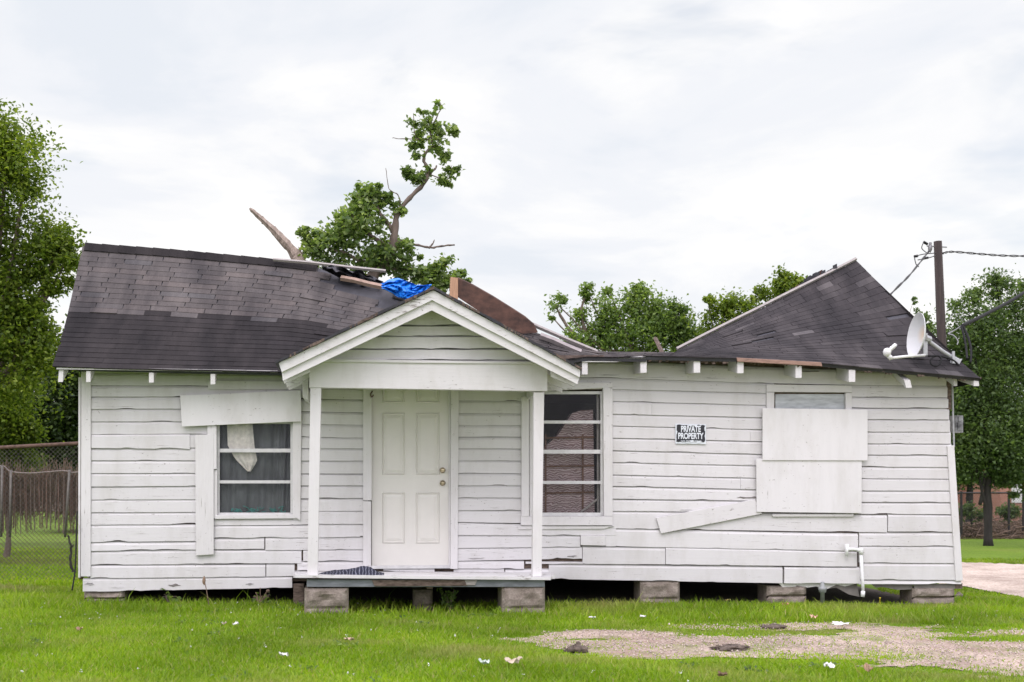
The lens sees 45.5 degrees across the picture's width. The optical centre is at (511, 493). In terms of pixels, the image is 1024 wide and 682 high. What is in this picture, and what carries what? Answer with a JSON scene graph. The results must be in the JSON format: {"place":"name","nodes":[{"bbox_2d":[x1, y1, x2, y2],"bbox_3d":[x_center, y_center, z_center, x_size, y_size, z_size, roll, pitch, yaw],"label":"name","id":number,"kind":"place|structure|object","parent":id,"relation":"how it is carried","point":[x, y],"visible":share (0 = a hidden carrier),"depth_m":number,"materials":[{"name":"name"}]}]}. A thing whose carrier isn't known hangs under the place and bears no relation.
{"place":"outdoors","nodes":[
{"label":"outdoors","id":0,"kind":"place"},
{"bbox_2d":[1,602,1009,681],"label":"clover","id":1,"kind":"object","parent":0,"point":[302,637],"visible":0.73,"depth_m":11.36,"materials":[{"name":"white plant"}]},
{"bbox_2d":[0,511,1023,681],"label":"ground","id":2,"kind":"structure","parent":0,"point":[1000,548],"depth_m":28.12,"materials":[{"name":"green plant"}]},
{"bbox_2d":[0,376,63,557],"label":"bush","id":3,"kind":"object","parent":2,"relation":"on","point":[8,438],"visible":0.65,"depth_m":22.45,"materials":[{"name":"green plant"}]},
{"bbox_2d":[0,455,77,565],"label":"slatted fence","id":4,"kind":"object","parent":2,"relation":"on","point":[41,494],"visible":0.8,"depth_m":20.28,"materials":[{"name":"wood"}]},
{"bbox_2d":[6,463,77,518],"bbox_3d":[-11.331,0.008,29.298,5.152,2.547,2.068,0,0,-7],"label":"bush","id":5,"kind":"object","parent":2,"relation":"on","point":[47,492],"depth_m":29.18,"materials":[{"name":"green plant"}]},
{"bbox_2d":[0,442,83,581],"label":"chain link fence","id":6,"kind":"object","parent":2,"relation":"on","point":[48,445],"visible":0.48,"depth_m":17.02,"materials":[{"name":"metal"}]},
{"bbox_2d":[1,313,85,477],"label":"tree","id":7,"kind":"object","parent":2,"relation":"on","point":[65,429],"visible":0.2,"depth_m":25.14,"materials":[{"name":"green plant"}]},
{"bbox_2d":[0,98,90,437],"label":"tree","id":8,"kind":"object","parent":2,"relation":"on","point":[28,336],"visible":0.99,"depth_m":20.97,"materials":[{"name":"green plant"}]},
{"bbox_2d":[67,535,73,571],"bbox_3d":[-4.847,0.659,13.409,0.075,0.409,0.044,0,0,-7],"label":"dead branch","id":9,"kind":"object","parent":2,"relation":"on","point":[70,557],"visible":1,"depth_m":13.40,"materials":[{"name":"wood"}]},
{"bbox_2d":[84,590,129,601],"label":"concrete block","id":10,"kind":"structure","parent":2,"relation":"on","point":[95,595],"depth_m":14.03,"materials":[{"name":"beige concrete"}]},
{"bbox_2d":[161,588,181,602],"bbox_3d":[-3.942,1.191,14.059,0.230,0.210,0.233,0,0,34],"label":"weed","id":11,"kind":"object","parent":2,"relation":"on","point":[170,597],"visible":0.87,"depth_m":14.04,"materials":[{"name":"green plant"}]},
{"bbox_2d":[202,576,208,604],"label":"dry stalk","id":12,"kind":"object","parent":2,"relation":"on","point":[204,580],"visible":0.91,"depth_m":13.83,"materials":[{"name":"beige plant"}]},
{"bbox_2d":[251,592,268,602],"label":"weed","id":13,"kind":"object","parent":2,"relation":"on","point":[265,596],"visible":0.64,"depth_m":14.07,"materials":[{"name":"green plant"}]},
{"bbox_2d":[255,588,269,602],"bbox_3d":[-2.862,1.183,13.958,0.189,0.214,0.039,0,0,-7],"label":"dry stalk","id":14,"kind":"object","parent":2,"relation":"on","point":[267,590],"visible":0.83,"depth_m":13.95,"materials":[{"name":"brown plant"}]},
{"bbox_2d":[293,583,303,605],"bbox_3d":[-2.473,1.194,14.164,0.119,0.296,0.120,0,0,-7],"label":"wooden prop","id":15,"kind":"object","parent":2,"relation":"on","point":[298,591],"visible":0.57,"depth_m":14.11,"materials":[{"name":"brown wood"}]},
{"bbox_2d":[304,585,348,614],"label":"concrete block","id":16,"kind":"structure","parent":2,"relation":"on","point":[321,598],"depth_m":13.02,"materials":[{"name":"grey concrete"}]},
{"bbox_2d":[412,588,432,610],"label":"concrete block","id":17,"kind":"structure","parent":2,"relation":"on","point":[420,596],"depth_m":13.76,"materials":[{"name":"grey concrete"}]},
{"bbox_2d":[436,588,458,611],"bbox_3d":[-0.716,1.152,13.518,0.243,0.324,0.290,0,0,-7],"label":"weed","id":18,"kind":"object","parent":2,"relation":"on","point":[448,598],"visible":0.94,"depth_m":13.48,"materials":[{"name":"green plant"}]},
{"bbox_2d":[478,658,489,663],"bbox_3d":[-0.210,1.252,9.100,0.088,0.052,0.082,0,0,-7],"label":"paper scrap","id":19,"kind":"object","parent":2,"relation":"on","point":[484,661],"visible":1,"depth_m":9.08,"materials":[{"name":"white paper"}]},
{"bbox_2d":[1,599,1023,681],"bbox_3d":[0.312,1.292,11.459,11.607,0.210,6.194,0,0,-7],"label":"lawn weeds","id":20,"kind":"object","parent":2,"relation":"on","point":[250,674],"visible":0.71,"depth_m":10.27,"materials":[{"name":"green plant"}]},
{"bbox_2d":[504,656,521,663],"bbox_3d":[0.011,1.250,9.152,0.139,0.055,0.072,0,0,-7],"label":"cardboard scrap","id":21,"kind":"object","parent":2,"relation":"on","point":[510,661],"visible":1,"depth_m":9.14,"materials":[{"name":"white cardboard"}]},
{"bbox_2d":[52,242,980,596],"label":"house","id":22,"kind":"structure","parent":2,"relation":"on","point":[424,422],"depth_m":14.61,"materials":[{"name":"white paint"}]},
{"bbox_2d":[71,511,77,590],"bbox_3d":[-4.946,0.646,13.824,0.029,0.897,0.169,0,0,2],"label":"cable","id":23,"kind":"object","parent":22,"relation":"hanging from","point":[75,549],"visible":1,"depth_m":13.84,"materials":[{"name":"black rubber"}]},
{"bbox_2d":[227,424,256,470],"bbox_3d":[-3.156,-0.564,14.277,0.344,0.613,0.024,0,0,-7],"label":"cloth","id":24,"kind":"object","parent":22,"relation":"hanging from","point":[240,436],"visible":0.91,"depth_m":14.28,"materials":[{"name":"white fabric"}]},
{"bbox_2d":[207,419,301,519],"bbox_3d":[-2.995,-0.275,14.230,1.072,1.184,0.122,0,0,-7],"label":"window","id":25,"kind":"structure","parent":22,"relation":"in","point":[295,427],"depth_m":14.24,"materials":[{"name":"wood"}]},
{"bbox_2d":[220,424,289,512],"bbox_3d":[-3.015,-0.289,14.368,0.918,1.184,0.134,0,0,-7],"label":"curtain","id":26,"kind":"object","parent":22,"relation":"hanging from","point":[271,466],"visible":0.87,"depth_m":14.36,"materials":[{"name":"grey fabric"}]},
{"bbox_2d":[231,506,285,512],"bbox_3d":[-2.962,0.195,14.298,0.646,0.112,0.045,0,0,-7],"label":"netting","id":27,"kind":"object","parent":22,"relation":"on","point":[253,511],"visible":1,"depth_m":14.29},
{"bbox_2d":[273,258,385,272],"bbox_3d":[-2.402,-3.006,16.077,1.474,0.174,0.044,0,0,-5],"label":"wood lath","id":28,"kind":"object","parent":22,"relation":"on","point":[328,264],"visible":1,"depth_m":16.06,"materials":[{"name":"grey wood"}]},
{"bbox_2d":[319,566,383,574],"bbox_3d":[-1.761,0.841,13.391,0.739,0.100,0.561,0,0,-7],"label":"doormat","id":29,"kind":"object","parent":22,"relation":"on","point":[364,570],"visible":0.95,"depth_m":13.22,"materials":[{"name":"blue fabric"}]},
{"bbox_2d":[322,265,382,286],"bbox_3d":[-2.083,-2.828,15.985,0.796,0.314,0.272,0,0,-7],"label":"roofing felt","id":30,"kind":"object","parent":22,"relation":"on","point":[339,271],"visible":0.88,"depth_m":15.97,"materials":[{"name":"black"}]},
{"bbox_2d":[340,275,381,288],"bbox_3d":[-1.957,-2.742,15.854,0.560,0.198,0.072,0,0,9],"label":"wood lath","id":31,"kind":"object","parent":22,"relation":"on","point":[360,281],"visible":0.93,"depth_m":15.84,"materials":[{"name":"beige wood"}]},
{"bbox_2d":[381,278,431,298],"bbox_3d":[-1.350,-2.625,15.619,0.660,0.309,0.310,0,0,-7],"label":"tarp","id":32,"kind":"object","parent":22,"relation":"on","point":[401,288],"visible":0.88,"depth_m":15.62,"materials":[{"name":"blue plastic"}]},
{"bbox_2d":[372,389,448,564],"bbox_3d":[-1.201,-0.242,14.458,0.913,2.212,0.121,0,0,-7],"label":"door","id":33,"kind":"structure","parent":22,"relation":"in","point":[410,428],"depth_m":14.47,"materials":[{"name":"beige paint"}]},
{"bbox_2d":[449,277,457,298],"bbox_3d":[-0.745,-2.590,15.540,0.107,0.317,0.090,0,0,-7],"label":"timber stud","id":34,"kind":"object","parent":22,"relation":"on","point":[453,287],"visible":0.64,"depth_m":15.50,"materials":[{"name":"beige wood"}]},
{"bbox_2d":[458,277,537,333],"bbox_3d":[-0.181,-2.403,15.607,1.030,0.716,0.025,0,0,-7],"label":"plywood sheet","id":35,"kind":"object","parent":22,"relation":"on","point":[482,301],"visible":0.94,"depth_m":15.59,"materials":[{"name":"brown wood"}]},
{"bbox_2d":[539,333,581,351],"bbox_3d":[0.621,-1.913,15.617,0.550,0.288,0.080,0,0,-1],"label":"wood lath","id":36,"kind":"object","parent":22,"relation":"on","point":[551,339],"visible":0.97,"depth_m":15.60,"materials":[{"name":"white wood"}]},
{"bbox_2d":[517,382,612,528],"bbox_3d":[0.645,-0.454,14.675,1.174,1.767,0.125,0,0,-7],"label":"window","id":37,"kind":"structure","parent":22,"relation":"in","point":[605,517],"depth_m":14.67,"materials":[{"name":"wood"}]},
{"bbox_2d":[534,323,597,350],"bbox_3d":[0.504,-2.081,15.804,1.245,0.522,0.056,0,0,-9],"label":"wood lath","id":38,"kind":"object","parent":22,"relation":"on","point":[558,335],"visible":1,"depth_m":15.82,"materials":[{"name":"white wood"}]},
{"bbox_2d":[542,410,594,512],"bbox_3d":[0.573,-0.333,14.931,0.850,1.373,0.220,0,0,-7],"label":"mattress","id":39,"kind":"object","parent":22,"relation":"on","point":[564,503],"visible":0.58,"depth_m":14.84,"materials":[{"name":"grey fabric"}]},
{"bbox_2d":[545,434,593,512],"bbox_3d":[0.697,-0.219,14.825,0.607,1.002,0.023,0,0,-7],"label":"slat frame","id":40,"kind":"object","parent":22,"relation":"attached to","point":[582,465],"visible":0.86,"depth_m":14.81,"materials":[{"name":"wood"}]},
{"bbox_2d":[580,394,598,512],"bbox_3d":[0.944,-0.480,14.814,0.237,1.552,0.035,0,0,-7],"label":"stick","id":41,"kind":"object","parent":22,"relation":"on","point":[597,499],"visible":0.85,"depth_m":14.81,"materials":[{"name":"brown wood"}]},
{"bbox_2d":[653,337,663,351],"bbox_3d":[2.001,-1.997,16.617,0.054,0.307,0.340,0,0,-14],"label":"broken rafter","id":42,"kind":"object","parent":22,"relation":"on","point":[658,344],"visible":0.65,"depth_m":16.62,"materials":[{"name":"brown wood"}]},
{"bbox_2d":[675,424,705,443],"bbox_3d":[2.171,-0.723,14.829,0.381,0.245,0.016,0,0,-7],"label":"sign","id":43,"kind":"object","parent":22,"relation":"attached to","point":[690,433],"visible":1,"depth_m":14.82,"materials":[{"name":"black paint"}]},
{"bbox_2d":[766,384,853,516],"bbox_3d":[3.663,-0.524,15.040,1.112,1.623,0.074,0,0,-7],"label":"window","id":44,"kind":"structure","parent":22,"relation":"in","point":[793,401],"depth_m":15.03,"materials":[{"name":"white paint"}]},
{"bbox_2d":[789,264,836,290],"bbox_3d":[4.272,-3.026,17.373,0.631,0.450,0.310,0,0,-7],"label":"roof debris","id":45,"kind":"object","parent":22,"relation":"on","point":[814,275],"visible":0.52,"depth_m":17.29,"materials":[{"name":"grey wood"}]},
{"bbox_2d":[883,313,961,366],"bbox_3d":[4.965,-1.814,14.893,1.343,0.776,0.456,0,0,-33],"label":"satellite dish","id":46,"kind":"object","parent":22,"relation":"attached to","point":[918,337],"visible":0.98,"depth_m":14.93,"materials":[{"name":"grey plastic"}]},
{"bbox_2d":[130,579,908,603],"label":"bare soil","id":47,"kind":"structure","parent":2,"relation":"on","point":[577,589],"depth_m":16.11,"materials":[{"name":"black soil"}]},
{"bbox_2d":[249,99,472,292],"bbox_3d":[-2.171,-2.238,17.731,3.240,7.070,1.094,0,0,-7],"label":"broken tree","id":48,"kind":"object","parent":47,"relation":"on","point":[356,218],"visible":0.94,"depth_m":17.75,"materials":[{"name":"green plant"}]},
{"bbox_2d":[758,584,805,603],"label":"concrete block","id":49,"kind":"structure","parent":47,"relation":"on","point":[774,592],"depth_m":15.03,"materials":[{"name":"beige concrete"}]},
{"bbox_2d":[900,586,953,604],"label":"concrete block","id":50,"kind":"structure","parent":47,"relation":"on","point":[926,595],"depth_m":15.23,"materials":[{"name":"beige concrete"}]},
{"bbox_2d":[498,587,544,612],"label":"concrete block","id":51,"kind":"structure","parent":2,"relation":"on","point":[522,597],"depth_m":13.29,"materials":[{"name":"grey concrete"}]},
{"bbox_2d":[543,279,707,352],"bbox_3d":[2.777,-1.735,27.947,4.120,6.337,2.080,0,0,-7],"label":"tree","id":52,"kind":"object","parent":2,"relation":"on","point":[610,333],"visible":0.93,"depth_m":27.83,"materials":[{"name":"green plant"}]},
{"bbox_2d":[634,580,679,603],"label":"concrete block","id":53,"kind":"structure","parent":2,"relation":"on","point":[659,590],"depth_m":14.80,"materials":[{"name":"beige concrete"}]},
{"bbox_2d":[717,671,726,675],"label":"dry leaf","id":54,"kind":"object","parent":2,"relation":"on","point":[722,673],"visible":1,"depth_m":8.64,"materials":[{"name":"brown plant"}]},
{"bbox_2d":[679,263,807,338],"bbox_3d":[5.343,-1.871,27.259,3.267,6.628,1.862,0,0,-7],"label":"tree","id":55,"kind":"object","parent":2,"relation":"on","point":[784,281],"visible":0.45,"depth_m":27.25,"materials":[{"name":"green plant"}]},
{"bbox_2d":[498,622,1023,677],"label":"gravel strip","id":56,"kind":"object","parent":2,"relation":"on","point":[690,648],"visible":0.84,"depth_m":10.89,"materials":[{"name":"beige gravel"}]},
{"bbox_2d":[562,641,591,652],"bbox_3d":[0.538,1.306,10.224,0.268,0.132,0.163,0,0,-7],"label":"soil clump","id":57,"kind":"object","parent":56,"relation":"on","point":[578,647],"visible":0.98,"depth_m":10.18,"materials":[{"name":"brown soil"}]},
{"bbox_2d":[708,644,750,651],"bbox_3d":[1.888,1.332,10.522,0.358,0.074,0.267,0,0,-33],"label":"soil clump","id":58,"kind":"object","parent":56,"relation":"on","point":[730,647],"visible":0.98,"depth_m":10.46,"materials":[{"name":"soil"}]},
{"bbox_2d":[504,620,1023,673],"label":"gravel stones","id":59,"kind":"object","parent":56,"relation":"on","point":[833,648],"visible":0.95,"depth_m":10.85,"materials":[{"name":"beige gravel"}]},
{"bbox_2d":[758,623,786,628],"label":"soil clump","id":60,"kind":"object","parent":56,"relation":"on","point":[774,626],"visible":0.97,"depth_m":12.27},
{"bbox_2d":[830,621,850,624],"bbox_3d":[3.296,1.308,12.286,0.218,0.043,0.081,0,0,-7],"label":"rag","id":61,"kind":"object","parent":56,"relation":"on","point":[837,623],"visible":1,"depth_m":12.30,"materials":[{"name":"white fabric"}]},
{"bbox_2d":[818,582,826,603],"bbox_3d":[3.803,1.234,14.955,0.105,0.306,0.110,0,0,-7],"label":"standpipe","id":62,"kind":"object","parent":2,"relation":"on","point":[822,588],"visible":0.94,"depth_m":14.93,"materials":[{"name":"white plastic"}]},
{"bbox_2d":[824,662,834,667],"bbox_3d":[2.382,1.290,9.182,0.082,0.044,0.076,0,0,-7],"label":"paper scrap","id":63,"kind":"object","parent":2,"relation":"on","point":[830,665],"visible":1,"depth_m":9.16,"materials":[{"name":"white paper"}]},
{"bbox_2d":[862,663,873,671],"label":"dry leaf","id":64,"kind":"object","parent":2,"relation":"on","point":[867,667],"visible":1,"depth_m":8.90,"materials":[{"name":"beige plant"}]},
{"bbox_2d":[910,296,948,335],"bbox_3d":[10.265,-1.681,29.981,0.912,6.298,0.760,0,0,-39],"label":"tree","id":65,"kind":"object","parent":2,"relation":"on","point":[930,327],"visible":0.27,"depth_m":29.87,"materials":[{"name":"green plant"}]},
{"bbox_2d":[914,241,949,419],"bbox_3d":[8.930,-1.954,25.780,0.926,6.753,0.250,0,0,-7],"label":"utility pole","id":66,"kind":"object","parent":2,"relation":"on","point":[940,301],"visible":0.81,"depth_m":25.72,"materials":[{"name":"wood"}]},
{"bbox_2d":[890,242,936,294],"bbox_3d":[6.961,-3.868,22.011,0.422,2.727,8.396,0,0,26],"label":"cable","id":67,"kind":"object","parent":66,"relation":"attached to","point":[908,276],"visible":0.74,"depth_m":24.09,"materials":[{"name":"black metal"}]},
{"bbox_2d":[942,251,1023,256],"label":"cable","id":68,"kind":"object","parent":66,"relation":"attached to","point":[982,254],"visible":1,"depth_m":25.90,"materials":[{"name":"black rubber"}]},
{"bbox_2d":[924,263,1023,545],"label":"tree","id":69,"kind":"object","parent":2,"relation":"on","point":[992,447],"visible":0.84,"depth_m":33.00,"materials":[{"name":"green plant"}]},
{"bbox_2d":[957,470,1021,522],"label":"brick building","id":70,"kind":"structure","parent":2,"relation":"on","point":[1004,497],"depth_m":50.62,"materials":[{"name":"brick"}]},
{"bbox_2d":[1011,484,1021,502],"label":"window","id":71,"kind":"structure","parent":70,"relation":"in","point":[1012,489],"depth_m":50.38,"materials":[{"name":"metal"}]},
{"bbox_2d":[958,500,1021,532],"bbox_3d":[15.489,0.857,39.721,2.430,1.280,0.965,0,0,-7],"label":"bush","id":72,"kind":"object","parent":2,"relation":"on","point":[979,515],"visible":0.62,"depth_m":39.61,"materials":[{"name":"green plant"}]},
{"bbox_2d":[957,491,1023,538],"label":"chain link fence","id":73,"kind":"object","parent":2,"relation":"on","point":[961,493],"visible":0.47,"depth_m":38.64,"materials":[{"name":"black metal"}]},
{"bbox_2d":[957,335,1023,523],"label":"tree","id":74,"kind":"object","parent":2,"relation":"on","point":[969,497],"depth_m":42.69,"materials":[{"name":"green plant"}]},
{"bbox_2d":[959,512,1023,538],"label":"brush pile","id":75,"kind":"object","parent":2,"relation":"on","point":[1013,532],"visible":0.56,"depth_m":39.03,"materials":[{"name":"plant"}]},
{"bbox_2d":[0,0,1023,446],"label":"sky","id":76,"kind":"structure","parent":0,"point":[698,148],"materials":[{"name":"white"}]},
{"bbox_2d":[940,562,1023,596],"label":"gravel road","id":77,"kind":"structure","parent":0,"point":[1004,578],"depth_m":20.41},
{"bbox_2d":[961,291,1023,325],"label":"cable","id":78,"kind":"object","parent":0,"point":[993,310],"visible":1,"depth_m":16.67,"materials":[{"name":"black rubber"}]},
{"bbox_2d":[960,325,967,358],"bbox_3d":[5.855,-1.955,15.780,0.052,0.483,0.332,0,0,7],"label":"cable","id":79,"kind":"object","parent":78,"relation":"hanging from","point":[964,338],"visible":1,"depth_m":15.80,"materials":[{"name":"black rubber"}]},
{"bbox_2d":[962,325,971,363],"bbox_3d":[5.902,-1.931,15.783,0.073,0.533,0.330,0,0,3],"label":"cable","id":80,"kind":"object","parent":78,"relation":"hanging from","point":[968,338],"visible":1,"depth_m":15.79,"materials":[{"name":"black rubber"}]}
]}

